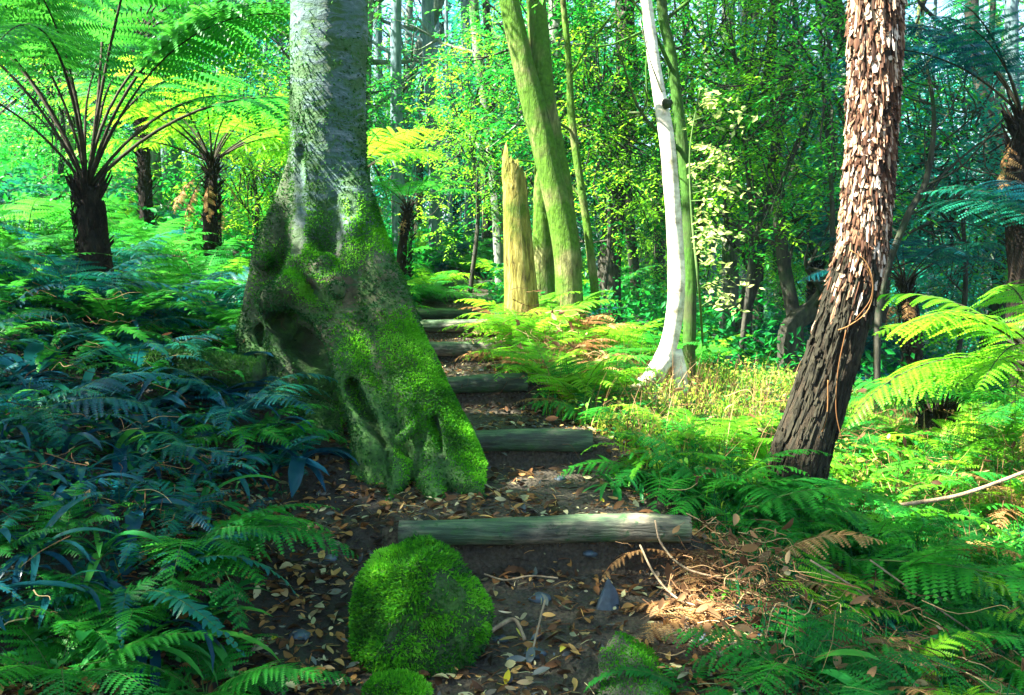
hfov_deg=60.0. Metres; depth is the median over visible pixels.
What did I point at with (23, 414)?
fern
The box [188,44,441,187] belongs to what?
forest tree
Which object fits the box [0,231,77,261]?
fern
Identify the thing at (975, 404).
fern
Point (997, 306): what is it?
forest tree
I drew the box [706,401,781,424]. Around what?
fern
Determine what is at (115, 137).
fern
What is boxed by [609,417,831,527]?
fern
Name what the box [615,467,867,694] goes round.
dry tangle
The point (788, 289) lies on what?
crooked tree
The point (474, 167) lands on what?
leafy sapling
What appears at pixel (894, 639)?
fern
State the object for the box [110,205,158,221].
fern
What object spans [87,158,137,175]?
fern
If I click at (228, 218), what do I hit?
fern
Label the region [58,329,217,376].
fern
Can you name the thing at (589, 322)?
fern
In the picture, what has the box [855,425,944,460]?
fern
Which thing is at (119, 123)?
forest tree
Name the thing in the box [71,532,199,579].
fern
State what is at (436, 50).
forest tree
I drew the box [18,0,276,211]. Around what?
forest tree
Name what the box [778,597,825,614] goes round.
strap leaf plant
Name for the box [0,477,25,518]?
strap leaf plant
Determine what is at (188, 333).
strap leaf plant
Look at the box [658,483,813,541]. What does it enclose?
fern
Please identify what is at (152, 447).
fern
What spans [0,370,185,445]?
fern
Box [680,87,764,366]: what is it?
pale sapling
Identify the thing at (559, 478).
stone
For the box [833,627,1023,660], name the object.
fern
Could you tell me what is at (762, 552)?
strap leaf plant
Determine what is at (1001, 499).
fern
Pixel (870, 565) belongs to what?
fern
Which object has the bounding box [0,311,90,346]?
fern
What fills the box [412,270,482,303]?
fern
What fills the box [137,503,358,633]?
fern
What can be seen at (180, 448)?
fern
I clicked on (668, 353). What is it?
white tree
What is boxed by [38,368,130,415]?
strap leaf plant
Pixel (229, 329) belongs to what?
fern
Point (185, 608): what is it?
fern
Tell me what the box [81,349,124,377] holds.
strap leaf plant
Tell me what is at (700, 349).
fern
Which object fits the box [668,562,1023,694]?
fern
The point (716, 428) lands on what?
fern
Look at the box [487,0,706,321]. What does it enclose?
leafy sapling
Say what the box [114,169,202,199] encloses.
fern
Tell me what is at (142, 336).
fern
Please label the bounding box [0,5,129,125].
forest tree
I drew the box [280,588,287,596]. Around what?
fallen leaf
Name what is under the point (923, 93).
forest tree
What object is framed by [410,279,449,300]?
fern
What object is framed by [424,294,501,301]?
step log
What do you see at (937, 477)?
fern
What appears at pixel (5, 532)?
strap leaf plant
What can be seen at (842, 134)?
forest tree
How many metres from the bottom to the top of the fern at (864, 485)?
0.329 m
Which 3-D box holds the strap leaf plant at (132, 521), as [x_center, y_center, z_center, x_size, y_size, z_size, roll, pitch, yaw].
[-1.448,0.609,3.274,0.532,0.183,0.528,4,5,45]
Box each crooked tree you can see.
[607,0,943,361]
[777,210,989,374]
[811,52,1023,412]
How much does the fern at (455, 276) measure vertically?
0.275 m
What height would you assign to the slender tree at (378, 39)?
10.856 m
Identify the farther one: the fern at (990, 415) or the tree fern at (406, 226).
the tree fern at (406, 226)
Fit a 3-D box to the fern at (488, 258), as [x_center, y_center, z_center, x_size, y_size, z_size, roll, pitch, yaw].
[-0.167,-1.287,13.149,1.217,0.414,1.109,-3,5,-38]
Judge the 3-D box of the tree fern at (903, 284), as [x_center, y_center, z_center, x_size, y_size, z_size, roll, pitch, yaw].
[3.560,-0.204,8.176,1.944,1.745,1.930,-3,5,-36]
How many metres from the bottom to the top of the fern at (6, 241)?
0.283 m
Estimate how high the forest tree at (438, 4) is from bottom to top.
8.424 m
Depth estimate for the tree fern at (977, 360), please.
5.11 m
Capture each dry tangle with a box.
[0,228,327,516]
[0,378,252,681]
[440,287,667,424]
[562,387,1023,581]
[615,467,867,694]
[622,583,873,643]
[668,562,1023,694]
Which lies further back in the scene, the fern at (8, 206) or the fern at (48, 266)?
the fern at (8, 206)
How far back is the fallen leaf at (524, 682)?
2.84 m
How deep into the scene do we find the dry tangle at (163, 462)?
3.25 m
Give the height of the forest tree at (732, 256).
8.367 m
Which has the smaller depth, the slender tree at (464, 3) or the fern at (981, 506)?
the fern at (981, 506)
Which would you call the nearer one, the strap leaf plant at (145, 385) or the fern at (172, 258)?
the strap leaf plant at (145, 385)
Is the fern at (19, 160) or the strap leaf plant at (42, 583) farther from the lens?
the fern at (19, 160)
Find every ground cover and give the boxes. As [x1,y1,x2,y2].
[0,99,1009,410]
[0,221,322,694]
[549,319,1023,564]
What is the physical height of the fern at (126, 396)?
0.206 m
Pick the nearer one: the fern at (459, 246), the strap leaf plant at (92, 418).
the strap leaf plant at (92, 418)
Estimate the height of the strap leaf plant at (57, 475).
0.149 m
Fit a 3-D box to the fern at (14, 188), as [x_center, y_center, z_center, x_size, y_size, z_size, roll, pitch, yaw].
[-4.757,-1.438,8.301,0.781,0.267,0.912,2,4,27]
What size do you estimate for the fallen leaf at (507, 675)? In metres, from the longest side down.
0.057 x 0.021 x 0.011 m
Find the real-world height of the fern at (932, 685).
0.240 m
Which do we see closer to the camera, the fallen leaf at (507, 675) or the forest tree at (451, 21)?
the fallen leaf at (507, 675)
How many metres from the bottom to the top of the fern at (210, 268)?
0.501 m
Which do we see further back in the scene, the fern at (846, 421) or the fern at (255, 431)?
the fern at (846, 421)
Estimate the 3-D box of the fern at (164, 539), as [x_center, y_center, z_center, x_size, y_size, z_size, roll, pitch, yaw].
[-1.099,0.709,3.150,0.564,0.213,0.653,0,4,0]
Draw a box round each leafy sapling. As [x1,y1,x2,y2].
[0,0,170,203]
[147,19,289,260]
[384,0,533,292]
[407,0,656,187]
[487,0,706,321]
[565,0,834,279]
[609,0,844,370]
[675,0,989,280]
[800,15,1023,386]
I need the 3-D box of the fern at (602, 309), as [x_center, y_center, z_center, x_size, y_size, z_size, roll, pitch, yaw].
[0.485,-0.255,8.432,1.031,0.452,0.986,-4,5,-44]
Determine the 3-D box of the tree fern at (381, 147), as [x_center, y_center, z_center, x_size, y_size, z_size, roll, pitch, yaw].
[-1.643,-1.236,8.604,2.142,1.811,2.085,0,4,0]
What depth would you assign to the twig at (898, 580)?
3.38 m
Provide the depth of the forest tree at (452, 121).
27.92 m
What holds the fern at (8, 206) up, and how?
on the ground at (344, 564)
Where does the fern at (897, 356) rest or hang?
on the ground at (344, 564)
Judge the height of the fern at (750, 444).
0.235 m
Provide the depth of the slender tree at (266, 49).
17.61 m
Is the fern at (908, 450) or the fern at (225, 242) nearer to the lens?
the fern at (908, 450)
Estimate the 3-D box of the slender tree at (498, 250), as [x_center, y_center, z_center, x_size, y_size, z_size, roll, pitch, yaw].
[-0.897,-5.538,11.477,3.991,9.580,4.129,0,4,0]
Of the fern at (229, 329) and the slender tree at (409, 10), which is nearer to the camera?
the fern at (229, 329)
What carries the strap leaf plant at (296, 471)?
on the ground at (344, 564)
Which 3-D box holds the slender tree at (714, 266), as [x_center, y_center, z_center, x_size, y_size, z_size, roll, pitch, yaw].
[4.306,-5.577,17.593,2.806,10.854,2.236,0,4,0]
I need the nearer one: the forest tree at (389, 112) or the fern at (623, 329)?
the fern at (623, 329)
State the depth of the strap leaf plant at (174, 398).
4.20 m
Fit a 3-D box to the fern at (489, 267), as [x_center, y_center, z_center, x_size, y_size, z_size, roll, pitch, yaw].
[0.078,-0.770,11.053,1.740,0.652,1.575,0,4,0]
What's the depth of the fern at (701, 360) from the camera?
7.82 m
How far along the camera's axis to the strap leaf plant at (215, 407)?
4.21 m
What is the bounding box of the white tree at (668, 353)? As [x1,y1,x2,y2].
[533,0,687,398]
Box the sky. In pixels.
[0,0,1023,292]
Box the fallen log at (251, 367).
[127,347,267,393]
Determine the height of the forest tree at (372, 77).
14.118 m
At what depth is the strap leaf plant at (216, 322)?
5.75 m
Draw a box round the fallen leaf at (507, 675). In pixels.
[504,670,509,683]
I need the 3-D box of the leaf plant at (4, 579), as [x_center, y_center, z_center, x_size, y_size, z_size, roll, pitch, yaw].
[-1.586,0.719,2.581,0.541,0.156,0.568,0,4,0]
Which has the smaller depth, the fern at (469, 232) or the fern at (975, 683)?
the fern at (975, 683)
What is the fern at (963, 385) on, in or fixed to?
on the ground at (344, 564)
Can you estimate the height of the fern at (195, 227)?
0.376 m
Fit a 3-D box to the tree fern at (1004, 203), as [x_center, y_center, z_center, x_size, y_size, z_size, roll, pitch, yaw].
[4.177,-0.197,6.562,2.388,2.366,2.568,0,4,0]
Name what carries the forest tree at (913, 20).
on the ground at (344, 564)
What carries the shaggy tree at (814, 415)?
on the ground at (344, 564)
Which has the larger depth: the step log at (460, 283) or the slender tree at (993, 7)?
the slender tree at (993, 7)
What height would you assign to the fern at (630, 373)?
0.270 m
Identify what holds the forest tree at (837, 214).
on the ground at (344, 564)
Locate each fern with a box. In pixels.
[0,0,381,309]
[0,147,59,167]
[0,162,70,203]
[0,177,53,205]
[0,196,144,248]
[0,202,21,212]
[0,212,69,249]
[0,216,59,247]
[0,221,147,267]
[0,223,193,267]
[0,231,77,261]
[0,233,77,274]
[0,239,48,254]
[0,247,194,316]
[0,252,120,311]
[0,267,89,321]
[0,269,216,332]
[0,286,45,315]
[0,290,71,341]
[0,311,87,352]
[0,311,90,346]
[0,335,146,375]
[0,360,30,377]
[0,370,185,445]
[0,403,141,435]
[0,410,38,424]
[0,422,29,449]
[0,431,86,463]
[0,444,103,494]
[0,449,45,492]
[0,466,128,528]
[0,481,135,558]
[0,511,69,556]
[0,519,302,655]
[0,560,236,636]
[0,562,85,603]
[0,568,176,660]
[0,587,223,694]
[1,135,54,151]
[2,256,113,285]
[3,410,242,467]
[4,388,130,418]
[6,234,122,262]
[6,283,70,322]
[9,140,135,179]
[9,260,158,281]
[9,388,103,434]
[17,278,240,331]
[21,307,212,347]
[24,232,73,253]
[25,198,128,227]
[27,380,91,400]
[34,316,236,388]
[36,379,193,431]
[38,0,228,234]
[41,194,70,201]
[41,296,152,322]
[43,460,168,508]
[44,335,96,349]
[44,631,360,694]
[46,274,228,339]
[48,54,289,270]
[48,263,174,284]
[50,325,216,373]
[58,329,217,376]
[63,177,154,213]
[65,381,139,393]
[67,195,232,257]
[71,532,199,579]
[73,317,167,343]
[73,355,232,394]
[80,414,182,443]
[85,429,200,478]
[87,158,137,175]
[90,393,221,435]
[92,332,206,359]
[99,130,136,168]
[99,305,205,331]
[101,504,197,561]
[109,227,181,246]
[109,345,235,363]
[110,202,201,227]
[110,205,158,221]
[112,530,272,575]
[113,246,199,271]
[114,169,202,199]
[116,477,239,537]
[117,246,248,286]
[117,279,194,294]
[120,261,245,304]
[120,289,217,332]
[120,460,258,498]
[126,366,340,434]
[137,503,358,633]
[148,225,254,256]
[148,228,219,265]
[148,425,222,462]
[151,418,269,463]
[156,215,245,243]
[158,314,239,349]
[160,404,348,454]
[162,282,214,309]
[168,531,285,568]
[169,265,249,326]
[174,400,272,432]
[176,272,235,289]
[178,257,249,288]
[181,324,235,347]
[184,253,226,270]
[184,304,241,339]
[187,300,238,327]
[187,347,236,352]
[189,370,271,397]
[190,327,235,344]
[197,285,242,312]
[201,497,299,529]
[218,205,267,218]
[221,119,449,216]
[222,217,251,241]
[228,430,333,474]
[260,419,327,444]
[370,167,478,295]
[392,218,459,251]
[392,241,451,271]
[395,247,433,274]
[406,277,431,309]
[409,225,491,262]
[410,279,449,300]
[412,239,486,271]
[412,269,484,287]
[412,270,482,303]
[413,291,444,303]
[425,238,492,275]
[425,247,492,272]
[439,299,616,342]
[451,212,492,253]
[455,291,589,328]
[455,346,588,367]
[457,258,583,290]
[461,303,566,333]
[461,315,600,347]
[463,334,586,359]
[466,245,493,267]
[472,316,574,342]
[472,337,638,396]
[478,330,587,367]
[480,283,503,302]
[482,357,656,405]
[493,355,665,407]
[500,290,622,327]
[505,353,636,385]
[510,359,622,388]
[513,384,658,414]
[516,329,617,360]
[520,380,673,434]
[522,344,647,387]
[530,368,655,401]
[531,306,639,338]
[548,299,624,318]
[549,326,610,344]
[552,342,653,370]
[557,454,753,513]
[565,319,658,353]
[580,417,750,485]
[581,253,622,271]
[582,265,657,297]
[582,325,715,383]
[583,662,742,694]
[587,347,653,360]
[590,318,664,351]
[600,549,753,615]
[602,329,738,375]
[604,404,757,477]
[609,402,749,453]
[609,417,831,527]
[615,326,717,353]
[621,445,839,517]
[640,414,781,470]
[651,324,718,337]
[654,512,886,607]
[655,329,758,366]
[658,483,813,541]
[661,603,961,694]
[676,416,881,488]
[691,463,819,503]
[697,349,725,377]
[701,478,911,562]
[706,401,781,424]
[707,547,927,656]
[715,333,776,364]
[716,431,770,458]
[717,416,867,456]
[721,397,856,430]
[724,344,762,359]
[724,468,934,608]
[727,416,781,445]
[728,212,925,343]
[729,430,852,464]
[745,446,892,498]
[748,350,775,367]
[748,410,899,451]
[752,305,806,336]
[752,319,807,347]
[755,636,935,694]
[758,535,941,609]
[762,417,925,474]
[763,321,934,364]
[768,532,1005,642]
[786,477,930,528]
[793,508,997,599]
[798,235,1005,399]
[799,644,1023,694]
[821,525,1023,663]
[823,534,1010,617]
[823,564,931,616]
[828,469,926,510]
[830,0,1023,426]
[830,432,932,485]
[833,484,1023,548]
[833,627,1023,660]
[834,431,1023,493]
[837,473,1023,533]
[838,482,956,556]
[839,421,889,441]
[840,420,942,463]
[840,501,953,525]
[840,631,1003,694]
[841,452,992,511]
[842,418,907,440]
[846,280,1023,449]
[847,384,896,429]
[849,370,1023,439]
[850,488,1010,556]
[851,373,1023,431]
[852,366,962,400]
[854,357,897,384]
[854,591,1023,694]
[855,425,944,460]
[861,346,899,363]
[861,359,900,368]
[863,408,1020,463]
[863,596,1023,671]
[866,443,998,478]
[873,417,979,457]
[885,427,1023,484]
[886,353,942,369]
[887,329,946,369]
[891,346,972,363]
[897,415,1020,458]
[900,419,1023,461]
[905,495,1023,564]
[908,399,1023,450]
[909,536,1023,606]
[910,446,1016,466]
[910,464,1023,521]
[913,180,1023,227]
[916,388,1007,417]
[916,653,1023,694]
[923,519,1022,561]
[931,632,1023,655]
[934,373,989,403]
[940,500,1023,568]
[940,544,1023,626]
[945,441,1023,500]
[952,563,1023,649]
[954,661,1007,694]
[956,633,1022,680]
[957,404,1023,457]
[958,472,1023,528]
[968,629,1023,690]
[970,371,1008,404]
[970,456,1017,474]
[983,593,1023,605]
[986,606,1023,628]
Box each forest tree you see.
[0,0,178,182]
[0,0,259,149]
[0,4,92,98]
[0,4,127,137]
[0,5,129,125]
[12,4,195,151]
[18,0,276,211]
[129,0,285,173]
[180,0,389,182]
[183,0,385,172]
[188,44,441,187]
[204,17,428,212]
[211,0,405,189]
[212,0,453,243]
[223,0,455,225]
[370,0,520,239]
[371,5,476,221]
[371,17,447,218]
[372,0,680,251]
[372,1,590,231]
[386,0,496,235]
[415,13,638,258]
[417,0,601,248]
[452,0,753,271]
[456,26,532,217]
[471,0,660,266]
[474,1,610,231]
[572,0,792,308]
[576,10,772,308]
[577,50,719,303]
[579,0,718,306]
[624,0,721,297]
[625,0,841,338]
[637,102,723,316]
[665,0,843,337]
[690,0,1022,340]
[712,0,954,347]
[717,2,842,329]
[719,82,956,277]
[753,0,1023,374]
[763,48,923,302]
[765,145,921,335]
[796,11,979,351]
[840,0,1023,355]
[889,0,981,355]
[889,0,1023,351]
[890,0,1023,390]
[893,0,1023,365]
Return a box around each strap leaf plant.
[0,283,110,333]
[0,307,45,333]
[0,320,50,346]
[0,327,68,369]
[0,338,96,389]
[0,357,70,388]
[0,420,47,452]
[0,447,133,502]
[0,451,97,489]
[0,457,116,504]
[0,469,36,496]
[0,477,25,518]
[0,495,116,603]
[0,510,36,543]
[0,570,114,628]
[0,580,91,630]
[1,383,96,404]
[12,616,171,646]
[13,581,191,659]
[21,490,119,528]
[36,416,123,469]
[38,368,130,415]
[40,526,163,595]
[43,619,216,694]
[46,333,118,365]
[49,455,153,511]
[51,412,176,488]
[53,576,235,693]
[65,429,177,473]
[66,321,126,353]
[69,404,144,430]
[76,401,182,428]
[77,604,279,694]
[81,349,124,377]
[99,427,210,483]
[100,383,208,418]
[101,406,217,434]
[102,482,209,542]
[110,374,237,407]
[123,318,183,345]
[129,440,213,480]
[140,576,266,629]
[143,473,280,525]
[149,304,225,332]
[150,381,277,411]
[159,324,232,345]
[165,587,272,680]
[173,337,232,353]
[180,314,237,341]
[180,452,282,499]
[184,391,291,435]
[196,522,298,562]
[209,412,318,452]
[227,428,329,475]
[236,437,358,497]
[239,419,297,452]
[242,351,273,356]
[260,443,343,491]
[578,420,637,433]
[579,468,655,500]
[606,431,659,444]
[615,464,695,504]
[705,595,842,648]
[706,536,797,573]
[706,541,797,579]
[731,621,826,658]
[751,610,833,636]
[751,636,880,693]
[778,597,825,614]
[786,591,848,630]
[841,562,881,602]
[865,609,921,638]
[899,634,965,668]
[949,593,1014,614]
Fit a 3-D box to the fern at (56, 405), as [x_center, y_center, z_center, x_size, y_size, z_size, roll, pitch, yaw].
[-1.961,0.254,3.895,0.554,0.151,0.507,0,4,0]
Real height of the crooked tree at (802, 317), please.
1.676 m
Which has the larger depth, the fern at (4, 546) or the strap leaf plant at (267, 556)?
the strap leaf plant at (267, 556)
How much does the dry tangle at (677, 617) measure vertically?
0.352 m
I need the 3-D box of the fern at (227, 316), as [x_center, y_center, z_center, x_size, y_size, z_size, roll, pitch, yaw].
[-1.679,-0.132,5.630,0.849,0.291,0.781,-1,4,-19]
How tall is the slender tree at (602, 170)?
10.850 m
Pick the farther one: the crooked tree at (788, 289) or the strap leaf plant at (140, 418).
the crooked tree at (788, 289)
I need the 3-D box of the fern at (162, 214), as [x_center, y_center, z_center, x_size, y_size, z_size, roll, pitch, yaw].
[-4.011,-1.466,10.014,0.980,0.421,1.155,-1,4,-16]
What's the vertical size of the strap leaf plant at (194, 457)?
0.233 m
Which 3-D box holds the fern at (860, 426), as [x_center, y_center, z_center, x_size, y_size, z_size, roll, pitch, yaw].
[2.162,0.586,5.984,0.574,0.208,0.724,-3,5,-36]
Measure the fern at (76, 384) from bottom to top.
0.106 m
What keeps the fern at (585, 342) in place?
on the ground at (344, 564)
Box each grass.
[538,316,1023,577]
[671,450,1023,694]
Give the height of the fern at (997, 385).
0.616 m
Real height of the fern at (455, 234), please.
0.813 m
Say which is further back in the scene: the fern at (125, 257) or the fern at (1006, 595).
the fern at (125, 257)
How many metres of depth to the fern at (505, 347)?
6.44 m
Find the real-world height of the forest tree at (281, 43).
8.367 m
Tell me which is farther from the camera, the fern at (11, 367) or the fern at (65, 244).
the fern at (65, 244)
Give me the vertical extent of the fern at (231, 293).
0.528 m
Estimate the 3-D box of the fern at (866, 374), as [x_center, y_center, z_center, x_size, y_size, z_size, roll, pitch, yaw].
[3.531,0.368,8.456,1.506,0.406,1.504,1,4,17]
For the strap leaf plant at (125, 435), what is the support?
on the ground at (344, 564)
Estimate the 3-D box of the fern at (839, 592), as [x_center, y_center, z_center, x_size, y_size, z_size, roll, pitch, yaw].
[1.146,0.920,3.323,0.702,0.227,0.702,-3,5,-34]
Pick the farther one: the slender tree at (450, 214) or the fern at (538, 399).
the slender tree at (450, 214)
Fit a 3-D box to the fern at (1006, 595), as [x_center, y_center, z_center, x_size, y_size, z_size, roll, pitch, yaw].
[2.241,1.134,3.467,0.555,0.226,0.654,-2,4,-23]
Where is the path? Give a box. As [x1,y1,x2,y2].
[337,277,774,694]
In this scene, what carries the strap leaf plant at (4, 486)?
on the ground at (344, 564)
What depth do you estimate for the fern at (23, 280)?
5.05 m
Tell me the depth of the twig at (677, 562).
3.38 m
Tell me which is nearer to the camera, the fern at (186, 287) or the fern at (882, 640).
the fern at (882, 640)
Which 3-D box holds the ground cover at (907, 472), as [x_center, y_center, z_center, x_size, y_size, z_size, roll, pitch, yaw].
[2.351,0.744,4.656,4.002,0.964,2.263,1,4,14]
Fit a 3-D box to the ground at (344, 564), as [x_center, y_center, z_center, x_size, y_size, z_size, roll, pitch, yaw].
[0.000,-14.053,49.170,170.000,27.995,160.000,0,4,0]
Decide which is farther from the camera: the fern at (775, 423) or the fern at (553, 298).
the fern at (553, 298)
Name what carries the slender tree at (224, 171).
on the ground at (344, 564)
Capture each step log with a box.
[398,513,691,544]
[418,308,501,318]
[421,319,487,331]
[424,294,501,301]
[429,342,505,357]
[441,279,494,286]
[447,373,527,392]
[473,428,592,451]
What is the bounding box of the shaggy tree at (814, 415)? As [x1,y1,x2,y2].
[762,0,907,524]
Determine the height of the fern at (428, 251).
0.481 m
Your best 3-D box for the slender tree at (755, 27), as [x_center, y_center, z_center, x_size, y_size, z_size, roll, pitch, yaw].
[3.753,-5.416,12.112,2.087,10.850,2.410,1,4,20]
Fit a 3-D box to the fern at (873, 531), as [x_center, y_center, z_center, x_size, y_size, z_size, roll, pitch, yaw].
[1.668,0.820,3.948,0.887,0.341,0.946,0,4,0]
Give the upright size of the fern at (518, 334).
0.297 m
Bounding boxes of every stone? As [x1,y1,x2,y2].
[288,629,310,639]
[323,554,337,561]
[360,668,434,694]
[492,635,508,641]
[524,647,546,658]
[528,592,550,602]
[554,476,565,479]
[583,550,597,557]
[596,579,619,610]
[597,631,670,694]
[689,632,709,642]
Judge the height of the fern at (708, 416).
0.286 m
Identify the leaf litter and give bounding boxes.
[0,308,824,694]
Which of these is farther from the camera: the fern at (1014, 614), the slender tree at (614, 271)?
the slender tree at (614, 271)
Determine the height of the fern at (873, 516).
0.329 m
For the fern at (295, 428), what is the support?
on the ground at (344, 564)
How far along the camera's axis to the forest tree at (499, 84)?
16.53 m
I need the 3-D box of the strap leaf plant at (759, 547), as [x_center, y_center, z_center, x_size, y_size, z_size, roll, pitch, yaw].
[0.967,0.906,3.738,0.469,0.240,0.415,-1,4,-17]
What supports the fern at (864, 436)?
on the ground at (344, 564)
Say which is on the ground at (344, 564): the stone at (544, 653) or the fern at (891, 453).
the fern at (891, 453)
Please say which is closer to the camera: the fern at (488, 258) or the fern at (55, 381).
the fern at (55, 381)
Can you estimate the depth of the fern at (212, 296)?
6.00 m
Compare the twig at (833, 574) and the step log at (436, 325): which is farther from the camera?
the step log at (436, 325)
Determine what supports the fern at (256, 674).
on the ground at (344, 564)
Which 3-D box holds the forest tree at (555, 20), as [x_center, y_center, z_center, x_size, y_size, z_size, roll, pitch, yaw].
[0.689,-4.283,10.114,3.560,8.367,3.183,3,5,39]
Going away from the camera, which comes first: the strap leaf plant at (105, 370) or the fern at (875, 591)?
the fern at (875, 591)
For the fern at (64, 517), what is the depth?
3.00 m
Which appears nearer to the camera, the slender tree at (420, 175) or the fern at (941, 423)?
the fern at (941, 423)
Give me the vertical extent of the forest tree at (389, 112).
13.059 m
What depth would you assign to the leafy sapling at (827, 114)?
8.21 m
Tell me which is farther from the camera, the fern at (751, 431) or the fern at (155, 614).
the fern at (751, 431)
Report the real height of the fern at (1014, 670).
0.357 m
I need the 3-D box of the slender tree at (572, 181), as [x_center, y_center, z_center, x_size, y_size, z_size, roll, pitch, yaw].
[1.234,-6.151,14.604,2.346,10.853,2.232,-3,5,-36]
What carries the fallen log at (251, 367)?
on the ground at (344, 564)
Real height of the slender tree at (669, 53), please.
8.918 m
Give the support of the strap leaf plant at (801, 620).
on the ground at (344, 564)
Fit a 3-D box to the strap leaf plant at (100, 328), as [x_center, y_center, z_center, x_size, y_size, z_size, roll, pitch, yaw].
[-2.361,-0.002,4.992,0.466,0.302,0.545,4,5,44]
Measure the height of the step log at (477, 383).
0.158 m
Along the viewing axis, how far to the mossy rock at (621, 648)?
2.84 m
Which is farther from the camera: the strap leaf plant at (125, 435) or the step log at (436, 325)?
the step log at (436, 325)
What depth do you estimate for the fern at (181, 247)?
8.29 m
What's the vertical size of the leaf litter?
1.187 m
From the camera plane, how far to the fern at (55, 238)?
5.60 m
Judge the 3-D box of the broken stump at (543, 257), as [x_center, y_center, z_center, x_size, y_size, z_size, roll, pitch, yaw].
[0.299,-0.898,8.368,0.336,1.693,0.333,0,4,0]
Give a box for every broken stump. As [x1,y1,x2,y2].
[502,142,540,338]
[532,165,554,300]
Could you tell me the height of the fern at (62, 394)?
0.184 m
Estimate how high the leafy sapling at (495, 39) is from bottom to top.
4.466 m
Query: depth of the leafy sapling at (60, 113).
9.20 m
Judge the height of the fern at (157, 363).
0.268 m
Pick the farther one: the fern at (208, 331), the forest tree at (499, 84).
the forest tree at (499, 84)
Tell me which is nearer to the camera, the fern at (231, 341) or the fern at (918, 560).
the fern at (918, 560)
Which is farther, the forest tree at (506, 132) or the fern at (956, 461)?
the forest tree at (506, 132)
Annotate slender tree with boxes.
[27,13,37,129]
[156,0,208,199]
[186,0,235,206]
[258,0,289,200]
[368,0,404,247]
[370,3,405,204]
[385,0,458,231]
[390,0,503,289]
[402,0,443,273]
[414,0,459,252]
[439,0,483,235]
[440,0,513,256]
[456,0,496,257]
[490,0,627,328]
[548,0,596,184]
[569,0,643,313]
[586,0,650,323]
[586,0,696,390]
[588,6,640,266]
[667,0,924,353]
[677,14,722,317]
[698,1,804,168]
[738,0,766,293]
[764,1,814,321]
[911,0,972,347]
[914,0,1023,349]
[920,0,983,343]
[1003,0,1023,381]
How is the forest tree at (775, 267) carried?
on the ground at (344, 564)
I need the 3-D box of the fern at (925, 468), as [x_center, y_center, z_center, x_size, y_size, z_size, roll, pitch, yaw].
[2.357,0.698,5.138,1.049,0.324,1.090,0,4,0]
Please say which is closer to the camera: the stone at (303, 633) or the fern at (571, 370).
the stone at (303, 633)
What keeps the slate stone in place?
on the path
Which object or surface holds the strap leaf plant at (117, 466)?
on the ground at (344, 564)
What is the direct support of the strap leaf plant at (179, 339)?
on the ground at (344, 564)
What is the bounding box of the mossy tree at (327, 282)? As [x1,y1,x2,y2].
[233,0,488,503]
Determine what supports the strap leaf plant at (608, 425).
on the ground at (344, 564)
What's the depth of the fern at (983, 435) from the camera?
6.14 m
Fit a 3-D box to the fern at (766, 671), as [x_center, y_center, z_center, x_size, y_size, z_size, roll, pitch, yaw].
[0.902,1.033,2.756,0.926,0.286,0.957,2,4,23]
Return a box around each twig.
[484,573,557,580]
[491,617,526,640]
[530,600,545,663]
[639,544,718,610]
[654,520,758,585]
[810,559,920,659]
[870,559,1015,659]
[899,470,1023,505]
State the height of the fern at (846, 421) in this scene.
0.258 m
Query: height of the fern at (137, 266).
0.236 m
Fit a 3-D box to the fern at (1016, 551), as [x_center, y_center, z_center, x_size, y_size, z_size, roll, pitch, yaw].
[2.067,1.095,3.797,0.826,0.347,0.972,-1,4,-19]
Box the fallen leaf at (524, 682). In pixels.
[516,679,532,684]
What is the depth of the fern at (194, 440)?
3.98 m
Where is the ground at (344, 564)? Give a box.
[0,114,1022,694]
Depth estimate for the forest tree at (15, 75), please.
15.59 m
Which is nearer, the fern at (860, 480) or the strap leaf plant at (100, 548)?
the strap leaf plant at (100, 548)
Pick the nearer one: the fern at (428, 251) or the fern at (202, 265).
the fern at (202, 265)
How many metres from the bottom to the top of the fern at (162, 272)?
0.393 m
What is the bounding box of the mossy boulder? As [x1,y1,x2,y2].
[347,533,495,677]
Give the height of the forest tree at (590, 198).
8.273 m
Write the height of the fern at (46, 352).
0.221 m
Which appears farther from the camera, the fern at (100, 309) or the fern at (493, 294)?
the fern at (493, 294)
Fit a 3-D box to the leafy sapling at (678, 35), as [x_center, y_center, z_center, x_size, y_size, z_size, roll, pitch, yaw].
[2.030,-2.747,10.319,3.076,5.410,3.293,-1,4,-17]
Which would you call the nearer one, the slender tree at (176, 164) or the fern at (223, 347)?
the fern at (223, 347)
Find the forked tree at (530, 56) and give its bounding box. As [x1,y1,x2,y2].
[499,0,585,326]
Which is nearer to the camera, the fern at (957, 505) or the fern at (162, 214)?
the fern at (957, 505)
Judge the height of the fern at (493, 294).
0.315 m
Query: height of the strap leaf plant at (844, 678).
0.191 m
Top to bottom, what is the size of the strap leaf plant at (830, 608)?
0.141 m
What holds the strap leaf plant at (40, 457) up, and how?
on the ground at (344, 564)
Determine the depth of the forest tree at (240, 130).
36.16 m
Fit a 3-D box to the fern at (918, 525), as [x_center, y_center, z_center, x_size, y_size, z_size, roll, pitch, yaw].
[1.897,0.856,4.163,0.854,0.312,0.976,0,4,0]
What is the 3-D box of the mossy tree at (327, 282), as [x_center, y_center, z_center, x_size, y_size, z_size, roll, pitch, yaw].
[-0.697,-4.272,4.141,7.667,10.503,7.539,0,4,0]

